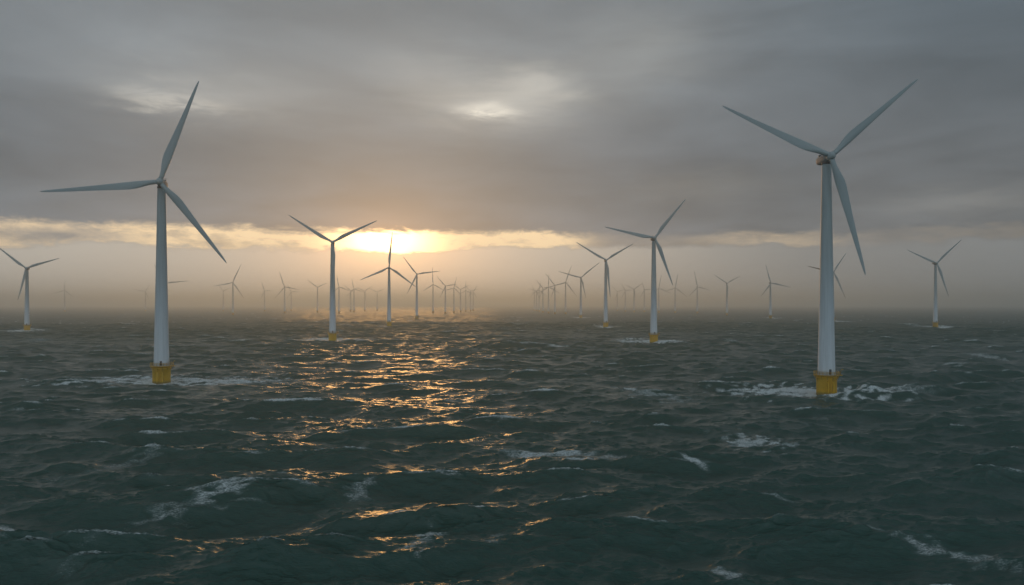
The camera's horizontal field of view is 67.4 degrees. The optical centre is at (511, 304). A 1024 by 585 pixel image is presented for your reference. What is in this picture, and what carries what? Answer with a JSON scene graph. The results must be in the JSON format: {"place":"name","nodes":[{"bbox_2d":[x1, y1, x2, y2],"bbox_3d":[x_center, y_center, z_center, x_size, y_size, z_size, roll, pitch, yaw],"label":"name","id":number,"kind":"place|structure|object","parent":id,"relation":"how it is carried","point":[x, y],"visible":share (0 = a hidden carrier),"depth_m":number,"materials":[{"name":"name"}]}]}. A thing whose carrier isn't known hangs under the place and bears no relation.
{"place":"outdoors","nodes":[
{"label":"outdoors","id":0,"kind":"place"},
{"bbox_2d":[0,305,1023,584],"bbox_3d":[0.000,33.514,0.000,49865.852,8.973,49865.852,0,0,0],"label":"sea","id":1,"kind":"structure","parent":0,"point":[476,445],"depth_m":181.42,"materials":[{"name":"liquid"}]},
{"bbox_2d":[0,248,58,329],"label":"wind turbine","id":2,"kind":"object","parent":1,"relation":"in","point":[26,324],"visible":0.97,"depth_m":984.88,"materials":[{"name":"white paint"}]},
{"bbox_2d":[53,284,73,311],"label":"wind turbine","id":3,"kind":"object","parent":1,"relation":"in","point":[64,297],"visible":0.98,"depth_m":3554.23,"materials":[{"name":"white paint"}]},
{"bbox_2d":[40,81,226,384],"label":"wind turbine","id":4,"kind":"object","parent":1,"relation":"in","point":[161,368],"visible":0.98,"depth_m":330.24,"materials":[{"name":"white paint"}]},
{"bbox_2d":[134,286,148,310],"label":"wind turbine","id":5,"kind":"object","parent":1,"relation":"in","point":[145,298],"visible":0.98,"depth_m":3879.92,"materials":[{"name":"white paint"}]},
{"bbox_2d":[216,265,243,314],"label":"wind turbine","id":6,"kind":"object","parent":1,"relation":"in","point":[233,312],"visible":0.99,"depth_m":2445.86,"materials":[{"name":"white paint"}]},
{"bbox_2d":[261,281,269,310],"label":"wind turbine","id":7,"kind":"object","parent":1,"relation":"in","point":[264,296],"visible":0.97,"depth_m":3709.80,"materials":[{"name":"white paint"}]},
{"bbox_2d":[278,274,297,312],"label":"wind turbine","id":8,"kind":"object","parent":1,"relation":"in","point":[284,311],"visible":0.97,"depth_m":2911.64,"materials":[{"name":"white paint"}]},
{"bbox_2d":[287,286,294,310],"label":"wind turbine","id":9,"kind":"object","parent":1,"relation":"in","point":[291,298],"visible":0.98,"depth_m":3958.06,"materials":[{"name":"white paint"}]},
{"bbox_2d":[309,281,325,312],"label":"wind turbine","id":10,"kind":"object","parent":1,"relation":"in","point":[317,294],"visible":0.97,"depth_m":3217.51,"materials":[{"name":"white paint"}]},
{"bbox_2d":[289,215,375,340],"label":"wind turbine","id":11,"kind":"object","parent":1,"relation":"in","point":[332,333],"visible":0.97,"depth_m":708.91,"materials":[{"name":"white paint"}]},
{"bbox_2d":[335,278,348,312],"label":"wind turbine","id":12,"kind":"object","parent":1,"relation":"in","point":[339,297],"visible":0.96,"depth_m":2895.68,"materials":[{"name":"white paint"}]},
{"bbox_2d":[344,285,356,311],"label":"wind turbine","id":13,"kind":"object","parent":1,"relation":"in","point":[350,298],"visible":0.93,"depth_m":3663.81,"materials":[{"name":"white paint"}]},
{"bbox_2d":[349,282,361,311],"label":"wind turbine","id":14,"kind":"object","parent":1,"relation":"in","point":[354,299],"visible":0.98,"depth_m":3298.18,"materials":[{"name":"white paint"}]},
{"bbox_2d":[358,286,371,310],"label":"wind turbine","id":15,"kind":"object","parent":1,"relation":"in","point":[364,297],"visible":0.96,"depth_m":3829.68,"materials":[{"name":"white paint"}]},
{"bbox_2d":[361,232,415,325],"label":"wind turbine","id":16,"kind":"object","parent":1,"relation":"in","point":[389,322],"visible":0.94,"depth_m":1174.36,"materials":[{"name":"white paint"}]},
{"bbox_2d":[404,258,438,318],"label":"wind turbine","id":17,"kind":"object","parent":1,"relation":"in","point":[416,311],"visible":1,"depth_m":1746.18,"materials":[{"name":"white paint"}]},
{"bbox_2d":[423,268,442,312],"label":"wind turbine","id":18,"kind":"object","parent":1,"relation":"in","point":[432,293],"visible":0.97,"depth_m":2980.46,"materials":[{"name":"white paint"}]},
{"bbox_2d":[438,278,456,313],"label":"wind turbine","id":19,"kind":"object","parent":1,"relation":"in","point":[445,294],"visible":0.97,"depth_m":2734.56,"materials":[{"name":"white paint"}]},
{"bbox_2d":[444,278,458,312],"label":"wind turbine","id":20,"kind":"object","parent":1,"relation":"in","point":[453,298],"visible":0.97,"depth_m":3043.99,"materials":[{"name":"white paint"}]},
{"bbox_2d":[453,284,468,311],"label":"wind turbine","id":21,"kind":"object","parent":1,"relation":"in","point":[460,296],"visible":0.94,"depth_m":3352.97,"materials":[{"name":"white paint"}]},
{"bbox_2d":[462,285,471,311],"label":"wind turbine","id":22,"kind":"object","parent":1,"relation":"in","point":[465,298],"visible":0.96,"depth_m":3597.49,"materials":[{"name":"white paint"}]},
{"bbox_2d":[532,282,544,311],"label":"wind turbine","id":23,"kind":"object","parent":1,"relation":"in","point":[539,297],"visible":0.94,"depth_m":3533.16,"materials":[{"name":"white paint"}]},
{"bbox_2d":[536,280,552,312],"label":"wind turbine","id":24,"kind":"object","parent":1,"relation":"in","point":[542,299],"visible":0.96,"depth_m":3124.30,"materials":[{"name":"white paint"}]},
{"bbox_2d":[539,276,558,313],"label":"wind turbine","id":25,"kind":"object","parent":1,"relation":"in","point":[548,287],"visible":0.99,"depth_m":2894.51,"materials":[{"name":"white paint"}]},
{"bbox_2d":[545,273,564,313],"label":"wind turbine","id":26,"kind":"object","parent":1,"relation":"in","point":[554,295],"visible":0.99,"depth_m":2637.66,"materials":[{"name":"white paint"}]},
{"bbox_2d":[550,268,575,313],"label":"wind turbine","id":27,"kind":"object","parent":1,"relation":"in","point":[565,291],"visible":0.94,"depth_m":2692.75,"materials":[{"name":"white paint"}]},
{"bbox_2d":[559,262,599,317],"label":"wind turbine","id":28,"kind":"object","parent":1,"relation":"in","point":[581,284],"visible":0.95,"depth_m":1909.70,"materials":[{"name":"white paint"}]},
{"bbox_2d":[576,242,631,326],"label":"wind turbine","id":29,"kind":"object","parent":1,"relation":"in","point":[606,276],"visible":0.99,"depth_m":1130.49,"materials":[{"name":"white paint"}]},
{"bbox_2d":[613,287,625,310],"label":"wind turbine","id":30,"kind":"object","parent":1,"relation":"in","point":[617,298],"visible":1,"depth_m":3957.18,"materials":[{"name":"white paint"}]},
{"bbox_2d":[622,285,627,311],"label":"wind turbine","id":31,"kind":"object","parent":1,"relation":"in","point":[625,298],"visible":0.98,"depth_m":3597.27,"materials":[{"name":"white paint"}]},
{"bbox_2d":[626,284,640,311],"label":"wind turbine","id":32,"kind":"object","parent":1,"relation":"in","point":[634,298],"visible":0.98,"depth_m":3297.73,"materials":[{"name":"white paint"}]},
{"bbox_2d":[606,199,685,342],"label":"wind turbine","id":33,"kind":"object","parent":1,"relation":"in","point":[653,334],"visible":0.96,"depth_m":677.32,"materials":[{"name":"white paint"}]},
{"bbox_2d":[641,283,650,311],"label":"wind turbine","id":34,"kind":"object","parent":1,"relation":"in","point":[644,310],"visible":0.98,"depth_m":3391.54,"materials":[{"name":"white paint"}]},
{"bbox_2d":[656,278,666,312],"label":"wind turbine","id":35,"kind":"object","parent":1,"relation":"in","point":[658,296],"visible":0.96,"depth_m":3123.81,"materials":[{"name":"white paint"}]},
{"bbox_2d":[664,276,685,312],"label":"wind turbine","id":36,"kind":"object","parent":1,"relation":"in","point":[675,296],"visible":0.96,"depth_m":3043.46,"materials":[{"name":"white paint"}]},
{"bbox_2d":[689,271,707,312],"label":"wind turbine","id":37,"kind":"object","parent":1,"relation":"in","point":[697,311],"visible":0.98,"depth_m":2880.50,"materials":[{"name":"white paint"}]},
{"bbox_2d":[715,275,739,314],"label":"wind turbine","id":38,"kind":"object","parent":1,"relation":"in","point":[727,312],"visible":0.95,"depth_m":2373.37,"materials":[{"name":"white paint"}]},
{"bbox_2d":[761,267,787,317],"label":"wind turbine","id":39,"kind":"object","parent":1,"relation":"in","point":[770,315],"visible":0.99,"depth_m":1851.85,"materials":[{"name":"white paint"}]},
{"bbox_2d":[722,79,917,394],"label":"wind turbine","id":40,"kind":"object","parent":1,"relation":"in","point":[826,377],"visible":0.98,"depth_m":287.42,"materials":[{"name":"white paint"}]},
{"bbox_2d":[808,255,844,320],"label":"wind turbine","id":41,"kind":"object","parent":1,"relation":"in","point":[836,277],"visible":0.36,"depth_m":1524.51,"materials":[{"name":"white paint"}]},
{"bbox_2d":[908,240,960,326],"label":"wind turbine","id":42,"kind":"object","parent":1,"relation":"in","point":[935,322],"visible":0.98,"depth_m":1130.73,"materials":[{"name":"white paint"}]},
{"bbox_2d":[0,0,1023,305],"label":"sky","id":43,"kind":"structure","parent":0,"point":[492,139],"materials":[{"name":"grey"}]}
]}

